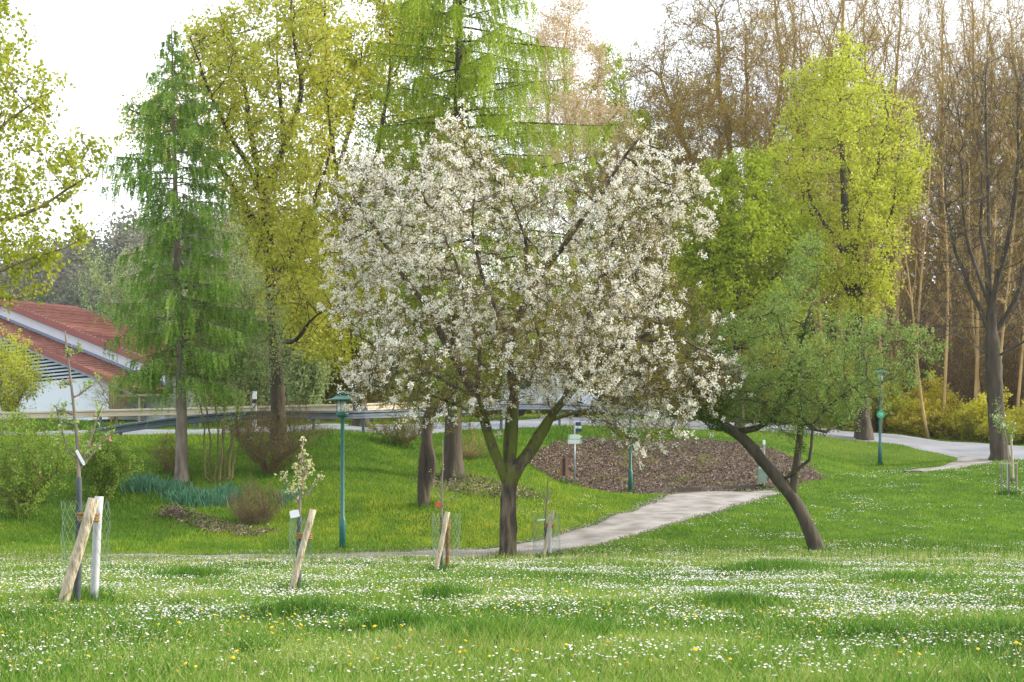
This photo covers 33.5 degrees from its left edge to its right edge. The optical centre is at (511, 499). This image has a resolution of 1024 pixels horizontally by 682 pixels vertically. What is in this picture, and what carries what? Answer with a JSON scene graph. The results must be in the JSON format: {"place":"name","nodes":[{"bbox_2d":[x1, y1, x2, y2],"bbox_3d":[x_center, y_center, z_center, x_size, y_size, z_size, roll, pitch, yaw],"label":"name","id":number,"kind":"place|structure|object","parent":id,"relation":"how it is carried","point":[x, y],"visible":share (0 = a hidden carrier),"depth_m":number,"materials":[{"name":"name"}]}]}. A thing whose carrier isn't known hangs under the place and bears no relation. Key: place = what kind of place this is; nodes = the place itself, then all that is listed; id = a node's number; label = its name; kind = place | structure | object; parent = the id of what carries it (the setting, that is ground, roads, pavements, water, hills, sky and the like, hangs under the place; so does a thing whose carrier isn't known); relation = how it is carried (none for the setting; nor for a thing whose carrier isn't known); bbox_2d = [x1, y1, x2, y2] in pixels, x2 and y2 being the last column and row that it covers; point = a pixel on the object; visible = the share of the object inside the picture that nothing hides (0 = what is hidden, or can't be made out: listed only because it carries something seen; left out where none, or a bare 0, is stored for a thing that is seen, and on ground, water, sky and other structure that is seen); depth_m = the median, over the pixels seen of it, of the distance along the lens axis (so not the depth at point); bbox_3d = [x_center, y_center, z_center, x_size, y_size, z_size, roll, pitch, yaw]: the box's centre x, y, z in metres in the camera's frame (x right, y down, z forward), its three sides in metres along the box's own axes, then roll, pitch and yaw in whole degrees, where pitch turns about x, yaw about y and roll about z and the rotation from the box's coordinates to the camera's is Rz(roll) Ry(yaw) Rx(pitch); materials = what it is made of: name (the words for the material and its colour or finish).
{"place":"outdoors","nodes":[
{"label":"outdoors","id":0,"kind":"place"},
{"bbox_2d":[54,270,336,394],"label":"hills","id":1,"kind":"structure","parent":0,"point":[111,299],"depth_m":329.65,"materials":[{"name":"green plant"}]},
{"bbox_2d":[0,190,599,418],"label":"forest","id":2,"kind":"object","parent":1,"relation":"on","point":[65,279],"visible":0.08,"depth_m":320.52,"materials":[{"name":"grey plant"}]},
{"bbox_2d":[101,489,781,558],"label":"gravel path","id":3,"kind":"structure","parent":0,"point":[673,508],"depth_m":50.40,"materials":[{"name":"grey gravel"}]},
{"bbox_2d":[0,583,1023,681],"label":"meadow grass","id":4,"kind":"structure","parent":0,"point":[944,660],"depth_m":11.93,"materials":[{"name":"green plant"}]},
{"bbox_2d":[0,414,1023,680],"bbox_3d":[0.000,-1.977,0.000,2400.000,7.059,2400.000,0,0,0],"label":"ground","id":5,"kind":"structure","parent":0,"point":[860,454],"depth_m":53.47,"materials":[{"name":"green plant"}]},
{"bbox_2d":[0,323,57,427],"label":"tree","id":6,"kind":"object","parent":5,"relation":"on","point":[13,398],"visible":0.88,"depth_m":71.75,"materials":[{"name":"green plant"}]},
{"bbox_2d":[0,402,93,520],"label":"shrub","id":7,"kind":"object","parent":5,"relation":"on","point":[21,502],"visible":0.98,"depth_m":49.74,"materials":[{"name":"green plant"}]},
{"bbox_2d":[0,0,117,320],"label":"maple tree","id":8,"kind":"object","parent":5,"relation":"on","point":[79,235],"visible":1,"depth_m":44.04,"materials":[{"name":"green plant"}]},
{"bbox_2d":[58,497,98,602],"bbox_3d":[-4.649,0.649,18.120,0.503,1.354,0.125,0,0,0],"label":"wooden stake","id":9,"kind":"object","parent":5,"relation":"on","point":[80,543],"visible":0.81,"depth_m":18.07,"materials":[{"name":"brown wood"}]},
{"bbox_2d":[60,500,110,568],"bbox_3d":[-4.612,0.371,18.401,0.530,0.729,0.530,0,0,0],"label":"wire guard","id":10,"kind":"object","parent":9,"relation":"attached to","point":[88,538],"visible":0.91,"depth_m":18.34,"materials":[{"name":"grey metal"}]},
{"bbox_2d":[50,331,119,601],"bbox_3d":[-4.597,-0.273,18.295,0.784,3.095,0.313,0,0,0],"label":"young tree","id":11,"kind":"object","parent":5,"relation":"on","point":[77,581],"visible":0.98,"depth_m":18.29,"materials":[{"name":"grey plant"}]},
{"bbox_2d":[90,496,103,599],"bbox_3d":[-4.533,0.525,18.552,0.151,1.132,0.104,0,0,0],"label":"wooden stake","id":12,"kind":"object","parent":5,"relation":"on","point":[95,570],"visible":0.84,"depth_m":18.51,"materials":[{"name":"grey wood"}]},
{"bbox_2d":[64,417,145,501],"bbox_3d":[-12.377,-1.132,52.010,2.396,2.781,2.156,0,0,0],"label":"shrub","id":13,"kind":"object","parent":5,"relation":"on","point":[107,473],"visible":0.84,"depth_m":51.81,"materials":[{"name":"green plant"}]},
{"bbox_2d":[79,365,130,423],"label":"bare shrub","id":14,"kind":"object","parent":5,"relation":"on","point":[111,405],"visible":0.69,"depth_m":73.02,"materials":[{"name":"beige plant"}]},
{"bbox_2d":[64,241,161,332],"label":"willow tree","id":15,"kind":"object","parent":5,"relation":"on","point":[100,281],"visible":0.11,"depth_m":97.61,"materials":[{"name":"green plant"}]},
{"bbox_2d":[0,299,232,421],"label":"house","id":16,"kind":"structure","parent":5,"relation":"on","point":[44,326],"depth_m":83.72,"materials":[{"name":"red tile"}]},
{"bbox_2d":[118,470,169,496],"bbox_3d":[-11.678,-0.526,53.399,1.653,0.902,1.834,0,0,0],"label":"daffodil clump","id":17,"kind":"object","parent":5,"relation":"on","point":[140,483],"visible":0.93,"depth_m":53.20,"materials":[{"name":"green plant"}]},
{"bbox_2d":[143,429,199,473],"bbox_3d":[-11.063,-1.520,55.202,1.908,1.667,1.366,0,0,0],"label":"shrub","id":18,"kind":"object","parent":5,"relation":"on","point":[164,464],"visible":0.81,"depth_m":55.12,"materials":[{"name":"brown plant"}]},
{"bbox_2d":[92,25,286,485],"bbox_3d":[-10.357,-7.766,54.066,6.155,14.756,4.834,0,0,0],"label":"larch tree","id":19,"kind":"object","parent":5,"relation":"on","point":[174,328],"visible":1,"depth_m":53.76,"materials":[{"name":"green plant"}]},
{"bbox_2d":[161,484,235,508],"bbox_3d":[-9.546,-0.134,52.200,2.291,0.991,2.225,0,0,44],"label":"daffodil clump","id":20,"kind":"object","parent":5,"relation":"on","point":[204,497],"visible":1,"depth_m":52.13,"materials":[{"name":"green plant"}]},
{"bbox_2d":[153,502,286,538],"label":"wood litter","id":21,"kind":"object","parent":5,"relation":"on","point":[202,526],"visible":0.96,"depth_m":49.67,"materials":[{"name":"brown plant"}]},
{"bbox_2d":[184,266,290,482],"bbox_3d":[-8.942,-3.832,54.685,3.788,7.455,3.391,0,0,0],"label":"hazel bush","id":22,"kind":"object","parent":5,"relation":"on","point":[266,378],"visible":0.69,"depth_m":54.51,"materials":[{"name":"green plant"}]},
{"bbox_2d":[111,0,365,449],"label":"maple tree","id":23,"kind":"object","parent":5,"relation":"on","point":[263,229],"visible":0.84,"depth_m":57.10,"materials":[{"name":"green plant"}]},
{"bbox_2d":[186,196,297,424],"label":"willow tree","id":24,"kind":"object","parent":5,"relation":"on","point":[252,272],"visible":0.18,"depth_m":73.56,"materials":[{"name":"green plant"}]},
{"bbox_2d":[0,399,500,429],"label":"guardrail","id":25,"kind":"object","parent":5,"relation":"on","point":[146,412],"visible":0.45,"depth_m":70.69,"materials":[{"name":"metal"}]},
{"bbox_2d":[223,471,285,524],"bbox_3d":[-7.645,0.072,50.314,2.089,1.879,1.845,0,0,0],"label":"clipped shrub","id":26,"kind":"object","parent":5,"relation":"on","point":[256,518],"visible":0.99,"depth_m":50.13,"materials":[{"name":"brown plant"}]},
{"bbox_2d":[224,391,339,474],"bbox_3d":[-7.868,-2.111,55.799,3.997,2.940,3.718,0,0,-32],"label":"shrub","id":27,"kind":"object","parent":5,"relation":"on","point":[255,450],"visible":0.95,"depth_m":55.33,"materials":[{"name":"brown plant"}]},
{"bbox_2d":[274,436,324,590],"bbox_3d":[-2.829,0.257,22.610,0.665,2.213,0.296,0,0,0],"label":"young tree","id":28,"kind":"object","parent":5,"relation":"on","point":[300,469],"visible":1,"depth_m":22.59,"materials":[{"name":"grey plant"}]},
{"bbox_2d":[289,509,315,589],"bbox_3d":[-2.794,0.765,22.449,0.426,1.300,0.094,0,0,0],"label":"wooden stake","id":29,"kind":"object","parent":5,"relation":"on","point":[303,544],"visible":0.81,"depth_m":22.41,"materials":[{"name":"brown wood"}]},
{"bbox_2d":[262,280,344,423],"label":"willow tree","id":30,"kind":"object","parent":5,"relation":"on","point":[300,376],"visible":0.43,"depth_m":71.56,"materials":[{"name":"green plant"}]},
{"bbox_2d":[326,391,358,549],"bbox_3d":[-4.507,-0.698,45.200,0.863,4.365,0.863,0,0,0],"label":"street lamp","id":31,"kind":"object","parent":5,"relation":"on","point":[341,413],"visible":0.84,"depth_m":45.15,"materials":[{"name":"teal metal"}]},
{"bbox_2d":[257,0,481,426],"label":"maple tree","id":32,"kind":"object","parent":5,"relation":"on","point":[354,67],"visible":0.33,"depth_m":64.32,"materials":[{"name":"green plant"}]},
{"bbox_2d":[325,295,413,421],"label":"roadside bush","id":33,"kind":"object","parent":5,"relation":"on","point":[338,381],"visible":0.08,"depth_m":77.80,"materials":[{"name":"green plant"}]},
{"bbox_2d":[94,402,665,436],"bbox_3d":[-2.685,-3.058,66.676,27.261,2.066,4.381,0,0,-37],"label":"guardrail","id":34,"kind":"object","parent":5,"relation":"on","point":[363,415],"visible":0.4,"depth_m":61.26,"materials":[{"name":"metal"}]},
{"bbox_2d":[364,409,438,446],"bbox_3d":[-3.938,-2.497,61.183,2.685,1.623,2.001,0,0,0],"label":"shrub","id":35,"kind":"object","parent":5,"relation":"on","point":[397,434],"visible":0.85,"depth_m":60.89,"materials":[{"name":"brown plant"}]},
{"bbox_2d":[380,329,489,507],"bbox_3d":[-2.333,-2.363,51.010,2.979,5.473,3.181,0,0,34],"label":"old apple tree","id":36,"kind":"object","parent":5,"relation":"on","point":[427,461],"visible":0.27,"depth_m":51.06,"materials":[{"name":"brown plant"}]},
{"bbox_2d":[402,471,549,500],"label":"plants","id":37,"kind":"object","parent":5,"relation":"on","point":[466,489],"visible":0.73,"depth_m":54.54,"materials":[{"name":"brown plant"}]},
{"bbox_2d":[338,0,620,480],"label":"larch tree","id":38,"kind":"object","parent":5,"relation":"on","point":[481,70],"visible":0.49,"depth_m":55.45,"materials":[{"name":"fresh green needles"},{"name":"dark bark"}]},
{"bbox_2d":[0,421,1022,603],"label":"tall grass","id":39,"kind":"structure","parent":5,"relation":"on","point":[1004,491],"depth_m":49.86,"materials":[{"name":"green plant"}]},
{"bbox_2d":[0,535,1023,607],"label":"meadow grass","id":40,"kind":"structure","parent":5,"relation":"on","point":[215,592],"depth_m":27.50,"materials":[{"name":"green plant"}]},
{"bbox_2d":[0,541,1023,681],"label":"daisies","id":41,"kind":"object","parent":5,"relation":"on","point":[574,603],"visible":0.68,"depth_m":20.84,"materials":[{"name":"white plant"}]},
{"bbox_2d":[0,597,1023,675],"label":"grass seed heads","id":42,"kind":"object","parent":5,"relation":"on","point":[327,646],"depth_m":11.54,"materials":[{"name":"plant"}]},
{"bbox_2d":[1,543,1023,567],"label":"tall grass","id":43,"kind":"structure","parent":5,"relation":"on","point":[544,557],"depth_m":37.92,"materials":[{"name":"green plant"}]},
{"bbox_2d":[1,445,1023,643],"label":"buttercups","id":44,"kind":"object","parent":5,"relation":"on","point":[508,597],"visible":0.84,"depth_m":18.93,"materials":[{"name":"yellow plant"}]},
{"bbox_2d":[2,412,1023,460],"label":"lawn grass","id":45,"kind":"structure","parent":5,"relation":"on","point":[472,419],"depth_m":78.40,"materials":[{"name":"green plant"}]},
{"bbox_2d":[13,557,1023,655],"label":"tall grass","id":46,"kind":"structure","parent":5,"relation":"on","point":[181,570],"depth_m":14.20,"materials":[{"name":"green plant"}]},
{"bbox_2d":[304,97,759,557],"bbox_3d":[0.517,-4.247,42.367,11.568,11.795,8.875,0,0,0],"label":"cherry tree","id":47,"kind":"object","parent":5,"relation":"on","point":[510,467],"visible":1,"depth_m":41.43,"materials":[{"name":"white plant"}]},
{"bbox_2d":[501,376,597,416],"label":"parked van","id":48,"kind":"object","parent":5,"relation":"on","point":[521,412],"visible":0.24,"depth_m":80.15,"materials":[{"name":"paint"}]},
{"bbox_2d":[506,0,648,410],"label":"plum tree","id":49,"kind":"object","parent":5,"relation":"on","point":[597,115],"visible":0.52,"depth_m":90.97,"materials":[{"name":"beige plant"}]},
{"bbox_2d":[566,304,645,414],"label":"roadside bush","id":50,"kind":"object","parent":5,"relation":"on","point":[612,372],"visible":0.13,"depth_m":90.78,"materials":[{"name":"green plant"}]},
{"bbox_2d":[559,36,677,403],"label":"green tree","id":51,"kind":"object","parent":5,"relation":"on","point":[622,76],"visible":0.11,"depth_m":96.55,"materials":[{"name":"green plant"}]},
{"bbox_2d":[613,296,709,418],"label":"roadside bush","id":52,"kind":"object","parent":5,"relation":"on","point":[677,348],"visible":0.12,"depth_m":90.35,"materials":[{"name":"green plant"}]},
{"bbox_2d":[521,435,837,494],"bbox_3d":[5.734,-1.330,64.891,13.822,2.359,9.467,0,0,-34],"label":"mulch bed","id":53,"kind":"object","parent":5,"relation":"on","point":[607,471],"visible":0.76,"depth_m":64.43,"materials":[{"name":"brown wood"}]},
{"bbox_2d":[622,62,779,257],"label":"bare tree","id":54,"kind":"object","parent":5,"relation":"on","point":[727,120],"visible":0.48,"depth_m":97.31,"materials":[{"name":"brown plant"}]},
{"bbox_2d":[601,0,818,422],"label":"bare tree","id":55,"kind":"object","parent":5,"relation":"on","point":[715,68],"visible":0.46,"depth_m":102.01,"materials":[{"name":"brown plant"}]},
{"bbox_2d":[647,135,836,427],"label":"young maple tree","id":56,"kind":"object","parent":5,"relation":"on","point":[733,279],"visible":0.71,"depth_m":76.96,"materials":[{"name":"green plant"}]},
{"bbox_2d":[516,459,1023,548],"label":"daisies","id":57,"kind":"object","parent":5,"relation":"on","point":[844,510],"visible":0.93,"depth_m":54.26,"materials":[{"name":"white plant"}]},
{"bbox_2d":[748,0,853,345],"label":"forest tree","id":58,"kind":"object","parent":5,"relation":"on","point":[794,84],"visible":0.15,"depth_m":103.65,"materials":[{"name":"beige plant"}]},
{"bbox_2d":[731,0,871,421],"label":"forest tree","id":59,"kind":"object","parent":5,"relation":"on","point":[778,71],"visible":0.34,"depth_m":94.90,"materials":[{"name":"beige plant"}]},
{"bbox_2d":[586,200,1018,433],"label":"forest","id":60,"kind":"object","parent":5,"relation":"on","point":[834,312],"visible":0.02,"depth_m":135.54,"materials":[{"name":"plant"}]},
{"bbox_2d":[742,12,879,353],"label":"forest tree","id":61,"kind":"object","parent":5,"relation":"on","point":[815,303],"visible":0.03,"depth_m":105.22,"materials":[{"name":"beige plant"}]},
{"bbox_2d":[677,228,952,550],"bbox_3d":[7.579,-2.763,44.421,6.703,8.743,5.296,0,0,-26],"label":"apple tree","id":62,"kind":"object","parent":5,"relation":"on","point":[798,380],"visible":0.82,"depth_m":43.70,"materials":[{"name":"green plant"}]},
{"bbox_2d":[745,0,935,429],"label":"forest tree","id":63,"kind":"object","parent":5,"relation":"on","point":[873,29],"visible":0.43,"depth_m":92.69,"materials":[{"name":"brown plant"}]},
{"bbox_2d":[752,23,945,439],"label":"linden tree","id":64,"kind":"object","parent":5,"relation":"on","point":[853,290],"visible":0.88,"depth_m":79.92,"materials":[{"name":"green plant"}]},
{"bbox_2d":[834,346,900,431],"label":"roadside bush","id":65,"kind":"object","parent":5,"relation":"on","point":[873,404],"visible":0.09,"depth_m":92.14,"materials":[{"name":"green plant"}]},
{"bbox_2d":[797,0,947,306],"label":"forest tree","id":66,"kind":"object","parent":5,"relation":"on","point":[864,1],"visible":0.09,"depth_m":104.73,"materials":[{"name":"brown plant"}]},
{"bbox_2d":[807,52,937,345],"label":"forest tree","id":67,"kind":"object","parent":5,"relation":"on","point":[866,259],"visible":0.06,"depth_m":99.35,"materials":[{"name":"beige plant"}]},
{"bbox_2d":[839,282,913,431],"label":"young bare tree","id":68,"kind":"object","parent":5,"relation":"on","point":[876,423],"visible":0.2,"depth_m":93.46,"materials":[{"name":"brown plant"}]},
{"bbox_2d":[873,386,920,433],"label":"roadside bush","id":69,"kind":"object","parent":5,"relation":"on","point":[899,401],"visible":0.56,"depth_m":91.72,"materials":[{"name":"beige plant"}]},
{"bbox_2d":[845,0,953,390],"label":"forest tree","id":70,"kind":"object","parent":5,"relation":"on","point":[896,62],"visible":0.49,"depth_m":94.68,"materials":[{"name":"beige plant"}]},
{"bbox_2d":[860,127,947,366],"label":"forest tree","id":71,"kind":"object","parent":5,"relation":"on","point":[902,292],"visible":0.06,"depth_m":111.29,"materials":[{"name":"beige plant"}]},
{"bbox_2d":[869,179,947,438],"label":"slim tree","id":72,"kind":"object","parent":5,"relation":"on","point":[927,435],"visible":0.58,"depth_m":89.26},
{"bbox_2d":[882,262,943,430],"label":"young bare tree","id":73,"kind":"object","parent":5,"relation":"on","point":[921,361],"visible":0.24,"depth_m":100.17,"materials":[{"name":"brown plant"}]},
{"bbox_2d":[886,394,941,436],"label":"roadside bush","id":74,"kind":"object","parent":5,"relation":"on","point":[916,427],"visible":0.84,"depth_m":90.39,"materials":[{"name":"yellow plant"}]},
{"bbox_2d":[877,85,972,434],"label":"forest tree","id":75,"kind":"object","parent":5,"relation":"on","point":[917,261],"visible":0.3,"depth_m":102.30,"materials":[{"name":"beige plant"}]},
{"bbox_2d":[894,149,970,394],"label":"slim tree","id":76,"kind":"object","parent":5,"relation":"on","point":[923,252],"visible":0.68,"depth_m":92.34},
{"bbox_2d":[904,367,967,437],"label":"roadside bush","id":77,"kind":"object","parent":5,"relation":"on","point":[933,402],"visible":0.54,"depth_m":91.20,"materials":[{"name":"yellow plant"}]},
{"bbox_2d":[888,151,989,438],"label":"slim tree","id":78,"kind":"object","parent":5,"relation":"on","point":[945,371],"visible":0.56,"depth_m":90.85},
{"bbox_2d":[904,256,982,403],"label":"young bare tree","id":79,"kind":"object","parent":5,"relation":"on","point":[926,364],"visible":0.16,"depth_m":99.97,"materials":[{"name":"brown plant"}]},
{"bbox_2d":[928,405,963,439],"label":"roadside bush","id":80,"kind":"object","parent":5,"relation":"on","point":[948,431],"visible":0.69,"depth_m":90.51,"materials":[{"name":"yellow plant"}]},
{"bbox_2d":[889,0,1004,373],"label":"forest tree","id":81,"kind":"object","parent":5,"relation":"on","point":[942,78],"visible":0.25,"depth_m":104.02,"materials":[{"name":"beige plant"}]},
{"bbox_2d":[906,456,993,471],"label":"footpath","id":82,"kind":"structure","parent":5,"relation":"on","point":[962,461],"depth_m":71.11,"materials":[{"name":"grey concrete"}]},
{"bbox_2d":[914,289,999,436],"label":"young bare tree","id":83,"kind":"object","parent":5,"relation":"on","point":[959,345],"visible":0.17,"depth_m":97.38,"materials":[{"name":"brown plant"}]},
{"bbox_2d":[897,0,1023,394],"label":"forest tree","id":84,"kind":"object","parent":5,"relation":"on","point":[947,52],"visible":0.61,"depth_m":97.08,"materials":[{"name":"brown plant"}]},
{"bbox_2d":[900,25,1023,460],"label":"bare tree","id":85,"kind":"object","parent":5,"relation":"on","point":[993,372],"visible":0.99,"depth_m":72.18,"materials":[{"name":"brown plant"}]},
{"bbox_2d":[904,0,1023,368],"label":"forest tree","id":86,"kind":"object","parent":5,"relation":"on","point":[966,125],"visible":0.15,"depth_m":106.62,"materials":[{"name":"beige plant"}]},
{"bbox_2d":[907,0,1023,437],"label":"forest tree","id":87,"kind":"object","parent":5,"relation":"on","point":[989,142],"visible":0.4,"depth_m":97.45,"materials":[{"name":"beige plant"}]},
{"bbox_2d":[924,251,1009,406],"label":"young bare tree","id":88,"kind":"object","parent":5,"relation":"on","point":[981,376],"visible":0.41,"depth_m":93.22,"materials":[{"name":"brown plant"}]},
{"bbox_2d":[930,306,1017,414],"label":"young bare tree","id":89,"kind":"object","parent":5,"relation":"on","point":[964,369],"visible":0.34,"depth_m":93.71,"materials":[{"name":"brown plant"}]},
{"bbox_2d":[925,0,1023,324],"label":"forest tree","id":90,"kind":"object","parent":5,"relation":"on","point":[977,90],"visible":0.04,"depth_m":115.49,"materials":[{"name":"beige plant"}]},
{"bbox_2d":[940,0,1023,280],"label":"forest tree","id":91,"kind":"object","parent":5,"relation":"on","point":[1010,22],"visible":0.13,"depth_m":112.35,"materials":[{"name":"brown plant"}]},
{"bbox_2d":[942,386,1022,441],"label":"roadside bush","id":92,"kind":"object","parent":5,"relation":"on","point":[972,408],"visible":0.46,"depth_m":89.19,"materials":[{"name":"yellow plant"}]},
{"bbox_2d":[942,1,1023,406],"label":"forest tree","id":93,"kind":"object","parent":5,"relation":"on","point":[1003,156],"visible":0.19,"depth_m":102.33,"materials":[{"name":"brown plant"}]},
{"bbox_2d":[948,180,1022,402],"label":"slim tree","id":94,"kind":"object","parent":5,"relation":"on","point":[976,384],"visible":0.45,"depth_m":91.94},
{"bbox_2d":[960,95,1022,357],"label":"slim tree","id":95,"kind":"object","parent":5,"relation":"on","point":[1003,327],"visible":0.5,"depth_m":89.71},
{"bbox_2d":[963,9,1023,368],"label":"forest tree","id":96,"kind":"object","parent":5,"relation":"on","point":[1021,147],"visible":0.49,"depth_m":95.68,"materials":[{"name":"beige plant"}]},
{"bbox_2d":[972,407,1023,441],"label":"roadside bush","id":97,"kind":"object","parent":5,"relation":"on","point":[983,428],"visible":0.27,"depth_m":87.32,"materials":[{"name":"yellow plant"}]},
{"bbox_2d":[974,258,1023,411],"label":"young bare tree","id":98,"kind":"object","parent":5,"relation":"on","point":[1009,376],"visible":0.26,"depth_m":95.31,"materials":[{"name":"brown plant"}]},
{"bbox_2d":[989,396,1017,493],"bbox_3d":[17.572,-1.883,60.584,1.099,3.610,0.529,0,0,0],"label":"young tree","id":99,"kind":"object","parent":5,"relation":"on","point":[999,419],"visible":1,"depth_m":60.58,"materials":[{"name":"green plant"}]},
{"bbox_2d":[0,417,1023,458],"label":"road","id":100,"kind":"structure","parent":0,"point":[960,449],"depth_m":77.63,"materials":[{"name":"grey asphalt"}]},
{"bbox_2d":[0,0,1023,332],"label":"sky","id":101,"kind":"structure","parent":0,"point":[108,48],"materials":[{"name":"white"}]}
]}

